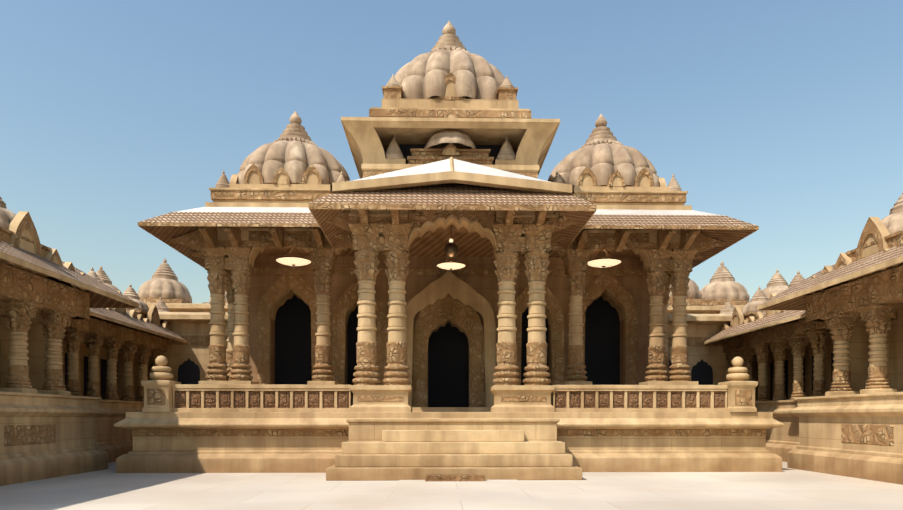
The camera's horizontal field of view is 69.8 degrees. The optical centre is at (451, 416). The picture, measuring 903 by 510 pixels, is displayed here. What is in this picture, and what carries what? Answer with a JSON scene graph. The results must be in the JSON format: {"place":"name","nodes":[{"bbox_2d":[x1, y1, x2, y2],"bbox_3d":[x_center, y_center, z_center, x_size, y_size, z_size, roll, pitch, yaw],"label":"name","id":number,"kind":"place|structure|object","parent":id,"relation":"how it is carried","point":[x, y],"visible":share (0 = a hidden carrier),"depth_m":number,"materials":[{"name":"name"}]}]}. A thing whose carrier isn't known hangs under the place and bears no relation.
{"place":"outdoors","nodes":[
{"label":"outdoors","id":0,"kind":"place"},
{"bbox_2d":[0,462,902,509],"bbox_3d":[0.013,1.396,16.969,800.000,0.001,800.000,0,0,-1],"label":"ground","id":1,"kind":"structure","parent":0,"point":[110,488],"depth_m":11.95,"materials":[{"name":"white stone"}]},
{"bbox_2d":[0,391,143,485],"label":"gallery plinth","id":2,"kind":"structure","parent":1,"relation":"on","point":[45,436],"depth_m":15.25,"materials":[{"name":"beige stone"}]},
{"bbox_2d":[0,294,167,401],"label":"cloister columns","id":3,"kind":"structure","parent":2,"relation":"on","point":[18,314],"depth_m":15.95,"materials":[{"name":"beige stone"}]},
{"bbox_2d":[0,261,166,399],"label":"cloister wall beams","id":4,"kind":"structure","parent":3,"relation":"on","point":[46,293],"depth_m":16.65,"materials":[{"name":"beige stone"}]},
{"bbox_2d":[0,240,186,342],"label":"cloister eaves","id":5,"kind":"object","parent":4,"relation":"on","point":[102,296],"visible":0.23,"depth_m":16.53,"materials":[{"name":"beige stone"}]},
{"bbox_2d":[0,197,171,329],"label":"cloister roof ornaments","id":6,"kind":"object","parent":5,"relation":"on","point":[18,230],"visible":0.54,"depth_m":14.59},
{"bbox_2d":[118,303,770,401],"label":"ranges","id":7,"kind":"object","parent":1,"relation":"on","point":[188,363],"visible":0.1,"depth_m":24.78,"materials":[{"name":"stone"}]},
{"bbox_2d":[96,258,787,305],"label":"background domes","id":8,"kind":"structure","parent":7,"relation":"on","point":[722,287],"depth_m":29.22,"materials":[{"name":"stone"}]},
{"bbox_2d":[114,412,783,472],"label":"temple plinth","id":9,"kind":"structure","parent":1,"relation":"on","point":[237,442],"depth_m":16.39,"materials":[{"name":"stone"}]},
{"bbox_2d":[141,355,180,411],"bbox_3d":[-7.409,-0.847,16.536,0.720,1.445,0.720,0,0,-1],"label":"balustrade post","id":10,"kind":"object","parent":9,"relation":"on","point":[158,394],"visible":0.96,"depth_m":16.22,"materials":[{"name":"beige stone"}]},
{"bbox_2d":[172,384,351,411],"bbox_3d":[-4.830,-0.474,16.570,4.500,0.700,0.280,0,0,-1],"label":"balustrade","id":11,"kind":"object","parent":9,"relation":"on","point":[254,398],"visible":0.96,"depth_m":16.48,"materials":[{"name":"stone"}]},
{"bbox_2d":[199,247,338,384],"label":"columns","id":12,"kind":"structure","parent":9,"relation":"on","point":[230,270],"depth_m":19.15,"materials":[{"name":"beige stone"}]},
{"bbox_2d":[171,227,724,268],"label":"hall frieze arches","id":13,"kind":"structure","parent":12,"relation":"on","point":[640,242],"depth_m":19.14,"materials":[{"name":"beige stone"}]},
{"bbox_2d":[138,207,758,267],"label":"side roof","id":14,"kind":"structure","parent":13,"relation":"on","point":[726,230],"depth_m":18.30,"materials":[{"name":"white stone"}]},
{"bbox_2d":[349,223,412,411],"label":"paired columns","id":15,"kind":"structure","parent":9,"relation":"on","point":[372,242],"depth_m":16.68,"materials":[{"name":"beige stone"}]},
{"bbox_2d":[326,210,576,251],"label":"porch entablature","id":16,"kind":"structure","parent":15,"relation":"on","point":[480,222],"depth_m":16.70,"materials":[{"name":"beige stone"}]},
{"bbox_2d":[248,248,649,411],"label":"hall back wall","id":17,"kind":"structure","parent":9,"relation":"on","point":[448,378],"depth_m":22.71,"materials":[{"name":"beige stone"}]},
{"bbox_2d":[205,111,349,207],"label":"left dome","id":18,"kind":"structure","parent":17,"relation":"on","point":[293,165],"depth_m":19.62,"materials":[{"name":"stone"}]},
{"bbox_2d":[275,248,311,265],"bbox_3d":[-5.066,-5.213,20.765,1.139,0.743,1.139,0,0,-1],"label":"hanging lamp","id":19,"kind":"object","parent":17,"relation":"hanging from","point":[293,260],"visible":1,"depth_m":20.52,"materials":[{"name":"glass"}]},
{"bbox_2d":[257,268,637,406],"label":"arched doorways","id":20,"kind":"structure","parent":17,"relation":"attached to","point":[452,297],"depth_m":22.38,"materials":[{"name":"beige stone"}]},
{"bbox_2d":[341,21,559,178],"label":"central dome","id":21,"kind":"structure","parent":17,"relation":"on","point":[448,81],"depth_m":19.39,"materials":[{"name":"beige stone"}]},
{"bbox_2d":[548,114,691,209],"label":"right dome","id":22,"kind":"structure","parent":17,"relation":"on","point":[602,167],"depth_m":19.84,"materials":[{"name":"stone"}]},
{"bbox_2d":[309,184,595,257],"bbox_3d":[-0.007,-5.504,17.969,6.960,1.000,4.660,0,0,-1],"label":"porch eave","id":23,"kind":"object","parent":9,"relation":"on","point":[578,210],"visible":0.62,"depth_m":16.10,"materials":[{"name":"beige stone"}]},
{"bbox_2d":[436,228,465,269],"bbox_3d":[-0.010,-4.802,18.119,0.828,1.364,0.828,0,0,-1],"label":"hanging lamp","id":24,"kind":"object","parent":23,"relation":"hanging from","point":[450,248],"visible":1,"depth_m":17.98,"materials":[{"name":"glass"}]},
{"bbox_2d":[330,156,573,194],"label":"porch roof","id":25,"kind":"structure","parent":23,"relation":"on","point":[451,170],"depth_m":16.08,"materials":[{"name":"white stone"}]},
{"bbox_2d":[361,144,538,183],"bbox_3d":[-0.080,-7.004,21.518,5.200,2.800,5.200,0,0,-1],"label":"tower base","id":26,"kind":"object","parent":25,"relation":"on","point":[368,170],"visible":0.12,"depth_m":18.96,"materials":[{"name":"beige stone"}]},
{"bbox_2d":[385,130,515,164],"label":"tower mini dome","id":27,"kind":"structure","parent":26,"relation":"on","point":[448,144],"depth_m":19.00,"materials":[{"name":"beige stone"}]},
{"bbox_2d":[491,224,554,411],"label":"paired columns","id":28,"kind":"structure","parent":9,"relation":"on","point":[531,243],"depth_m":16.75,"materials":[{"name":"beige stone"}]},
{"bbox_2d":[560,249,697,384],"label":"columns","id":29,"kind":"structure","parent":9,"relation":"on","point":[665,270],"depth_m":19.38,"materials":[{"name":"beige stone"}]},
{"bbox_2d":[552,385,727,411],"bbox_3d":[4.868,-0.474,16.769,4.500,0.700,0.280,0,0,-1],"label":"balustrade","id":30,"kind":"object","parent":9,"relation":"on","point":[639,398],"visible":0.98,"depth_m":16.68,"materials":[{"name":"stone"}]},
{"bbox_2d":[718,357,757,411],"bbox_3d":[7.447,-0.847,16.842,0.720,1.445,0.720,0,0,-1],"label":"balustrade post","id":31,"kind":"object","parent":9,"relation":"on","point":[741,393],"visible":0.98,"depth_m":16.53,"materials":[{"name":"beige stone"}]},
{"bbox_2d":[326,419,581,480],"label":"porch steps","id":32,"kind":"structure","parent":1,"relation":"on","point":[420,449],"depth_m":14.89,"materials":[{"name":"stone"}]},
{"bbox_2d":[755,392,902,484],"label":"gallery plinth","id":33,"kind":"structure","parent":1,"relation":"on","point":[860,436],"depth_m":15.49,"materials":[{"name":"beige stone"}]},
{"bbox_2d":[722,296,902,401],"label":"cloister columns","id":34,"kind":"structure","parent":33,"relation":"on","point":[877,317],"depth_m":16.29,"materials":[{"name":"beige stone"}]},
{"bbox_2d":[723,262,902,400],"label":"cloister wall beams","id":35,"kind":"structure","parent":33,"relation":"on","point":[881,286],"depth_m":17.09,"materials":[{"name":"beige stone"}]},
{"bbox_2d":[704,244,902,344],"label":"cloister eaves","id":36,"kind":"object","parent":35,"relation":"attached to","point":[792,299],"visible":0.25,"depth_m":16.75,"materials":[{"name":"beige stone"}]},
{"bbox_2d":[719,193,902,331],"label":"cloister roof ornaments","id":37,"kind":"object","parent":36,"relation":"on","point":[878,235],"visible":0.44,"depth_m":14.93},
{"bbox_2d":[425,228,477,232],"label":"porch ceiling","id":38,"kind":"structure","parent":0,"point":[448,230],"depth_m":19.14,"materials":[{"name":"brown stone"}]},
{"bbox_2d":[0,0,902,302],"label":"sky","id":39,"kind":"structure","parent":0,"point":[784,118],"materials":[{"name":"blue"}]},
{"bbox_2d":[381,480,553,509],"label":"central walkway","id":40,"kind":"structure","parent":0,"point":[463,495],"depth_m":11.06,"materials":[{"name":"white stone"}]},
{"bbox_2d":[425,474,485,480],"bbox_3d":[0.078,1.316,13.820,1.280,0.160,0.320,0,0,-1],"label":"threshold stone","id":41,"kind":"object","parent":40,"relation":"on","point":[455,477],"visible":0.88,"depth_m":13.68,"materials":[{"name":"stone"}]},
{"bbox_2d":[588,249,621,267],"bbox_3d":[4.932,-5.213,20.971,1.139,0.743,1.139,0,0,-1],"label":"hanging lamp","id":42,"kind":"object","parent":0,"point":[603,262],"visible":0.9,"depth_m":20.72,"materials":[{"name":"glass"}]}
]}

